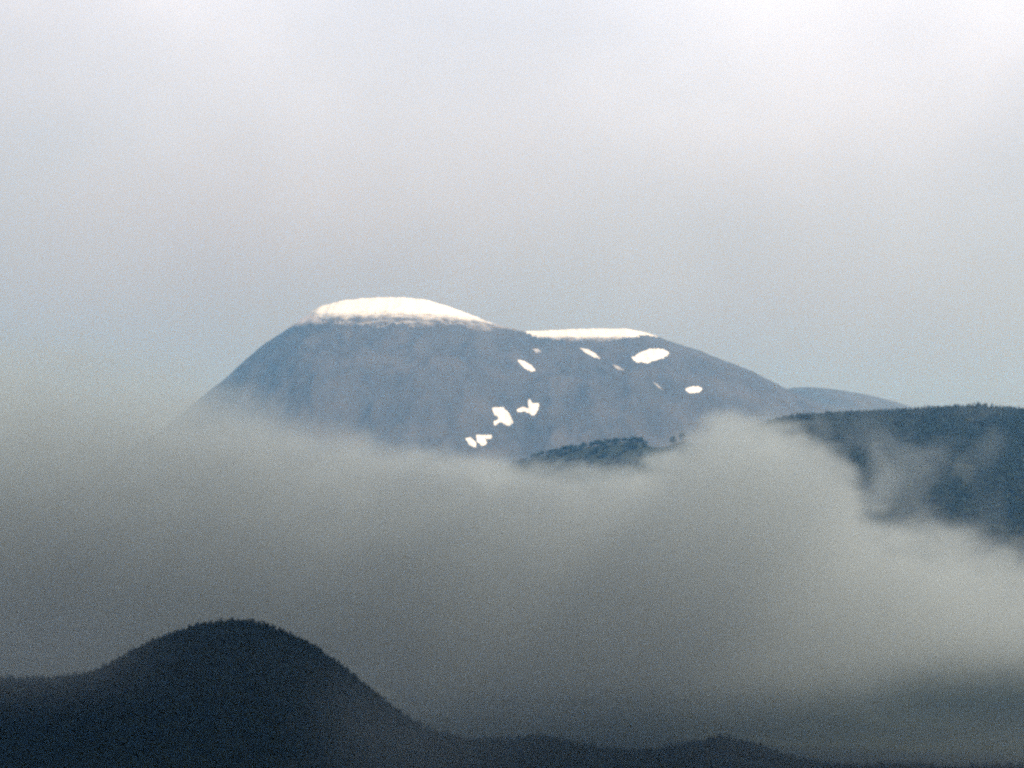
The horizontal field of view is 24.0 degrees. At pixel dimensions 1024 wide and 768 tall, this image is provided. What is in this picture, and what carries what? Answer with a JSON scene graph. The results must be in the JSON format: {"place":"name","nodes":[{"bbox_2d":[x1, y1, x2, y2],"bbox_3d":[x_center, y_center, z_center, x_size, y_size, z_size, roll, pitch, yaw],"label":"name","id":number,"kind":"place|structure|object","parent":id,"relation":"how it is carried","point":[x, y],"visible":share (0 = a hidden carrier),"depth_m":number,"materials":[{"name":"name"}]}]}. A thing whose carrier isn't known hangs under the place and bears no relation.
{"place":"outdoors","nodes":[
{"label":"outdoors","id":0,"kind":"place"},
{"bbox_2d":[0,313,834,606],"bbox_3d":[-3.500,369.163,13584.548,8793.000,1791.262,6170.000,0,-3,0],"label":"mountain","id":1,"kind":"structure","parent":0,"point":[274,468],"depth_m":12095.54,"materials":[{"name":"stone"}]},
{"bbox_2d":[311,297,496,330],"bbox_3d":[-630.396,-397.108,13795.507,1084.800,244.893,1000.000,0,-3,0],"label":"snowfield","id":2,"kind":"structure","parent":1,"relation":"on","point":[381,311],"depth_m":13641.41,"materials":[{"name":"white snow"}]},
{"bbox_2d":[465,437,475,446],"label":"snow patch","id":3,"kind":"object","parent":1,"relation":"on","point":[470,442],"visible":1,"depth_m":11971.05,"materials":[{"name":"white snow"}]},
{"bbox_2d":[476,435,491,445],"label":"snow patch","id":4,"kind":"object","parent":1,"relation":"on","point":[481,440],"visible":1,"depth_m":12050.84,"materials":[{"name":"white snow"}]},
{"bbox_2d":[492,407,512,425],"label":"snow patch","id":5,"kind":"object","parent":1,"relation":"on","point":[502,415],"visible":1,"depth_m":12303.73,"materials":[{"name":"white snow"}]},
{"bbox_2d":[518,360,534,371],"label":"snow patch","id":6,"kind":"object","parent":1,"relation":"on","point":[527,366],"visible":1,"depth_m":13116.09,"materials":[{"name":"white snow"}]},
{"bbox_2d":[517,399,538,415],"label":"snow patch","id":7,"kind":"object","parent":1,"relation":"on","point":[532,409],"visible":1,"depth_m":12354.67,"materials":[{"name":"white snow"}]},
{"bbox_2d":[580,348,599,358],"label":"snow patch","id":8,"kind":"object","parent":1,"relation":"on","point":[590,353],"visible":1,"depth_m":13328.93,"materials":[{"name":"white snow"}]},
{"bbox_2d":[526,329,656,342],"bbox_3d":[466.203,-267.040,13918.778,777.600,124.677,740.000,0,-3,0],"label":"snowfield","id":9,"kind":"structure","parent":1,"relation":"on","point":[590,335],"depth_m":13816.98,"materials":[{"name":"white snow"}]},
{"bbox_2d":[632,348,669,362],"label":"snow patch","id":10,"kind":"object","parent":1,"relation":"on","point":[648,355],"visible":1,"depth_m":13287.40,"materials":[{"name":"white snow"}]},
{"bbox_2d":[685,386,701,392],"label":"snow patch","id":11,"kind":"object","parent":1,"relation":"on","point":[694,389],"visible":1,"depth_m":12815.25,"materials":[{"name":"white snow"}]},
{"bbox_2d":[0,626,1001,767],"bbox_3d":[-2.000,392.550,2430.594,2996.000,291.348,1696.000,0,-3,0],"label":"hillside","id":12,"kind":"structure","parent":0,"point":[294,762],"depth_m":2235.57,"materials":[{"name":"black plant"}]},
{"bbox_2d":[0,617,1023,767],"bbox_3d":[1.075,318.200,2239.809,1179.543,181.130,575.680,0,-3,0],"label":"forest","id":13,"kind":"object","parent":12,"relation":"on","point":[111,672],"visible":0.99,"depth_m":2321.24,"materials":[{"name":"plant"}]},
{"bbox_2d":[0,568,1023,766],"bbox_3d":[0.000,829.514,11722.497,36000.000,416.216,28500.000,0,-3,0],"label":"ground","id":14,"kind":"structure","parent":0,"point":[46,641],"depth_m":4978.14,"materials":[{"name":"grey"}]},
{"bbox_2d":[0,0,1023,506],"label":"sky","id":15,"kind":"structure","parent":0,"point":[829,194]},
{"bbox_2d":[360,441,698,655],"bbox_3d":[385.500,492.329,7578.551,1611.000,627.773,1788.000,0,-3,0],"label":"knoll","id":16,"kind":"structure","parent":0,"point":[414,531],"depth_m":7269.13,"materials":[{"name":"grey"}]},
{"bbox_2d":[592,448,599,453],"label":"tree","id":17,"kind":"object","parent":16,"relation":"on","point":[595,450],"visible":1,"depth_m":7514.35,"materials":[{"name":"blue plant"}]},
{"bbox_2d":[669,436,675,443],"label":"bush","id":18,"kind":"object","parent":16,"relation":"on","point":[672,439],"visible":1,"depth_m":7597.70,"materials":[{"name":"grey plant"}]},
{"bbox_2d":[679,433,685,439],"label":"bush","id":19,"kind":"object","parent":16,"relation":"on","point":[681,435],"visible":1,"depth_m":7598.60,"materials":[{"name":"grey plant"}]},
{"bbox_2d":[417,410,1023,704],"bbox_3d":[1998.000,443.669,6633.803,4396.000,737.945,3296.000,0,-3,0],"label":"ridge","id":20,"kind":"structure","parent":0,"point":[631,590],"depth_m":5440.07,"materials":[{"name":"grey"}]},
{"bbox_2d":[694,402,1023,569],"bbox_3d":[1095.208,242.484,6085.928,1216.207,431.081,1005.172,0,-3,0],"label":"ridge forest","id":21,"kind":"object","parent":20,"relation":"on","point":[750,437],"visible":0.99,"depth_m":5975.06,"materials":[{"name":"plant"}]},
{"bbox_2d":[789,387,913,411],"bbox_3d":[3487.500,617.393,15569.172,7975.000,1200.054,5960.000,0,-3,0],"label":"hill","id":22,"kind":"structure","parent":0,"point":[838,400],"depth_m":15219.29,"materials":[{"name":"blue"}]}
]}

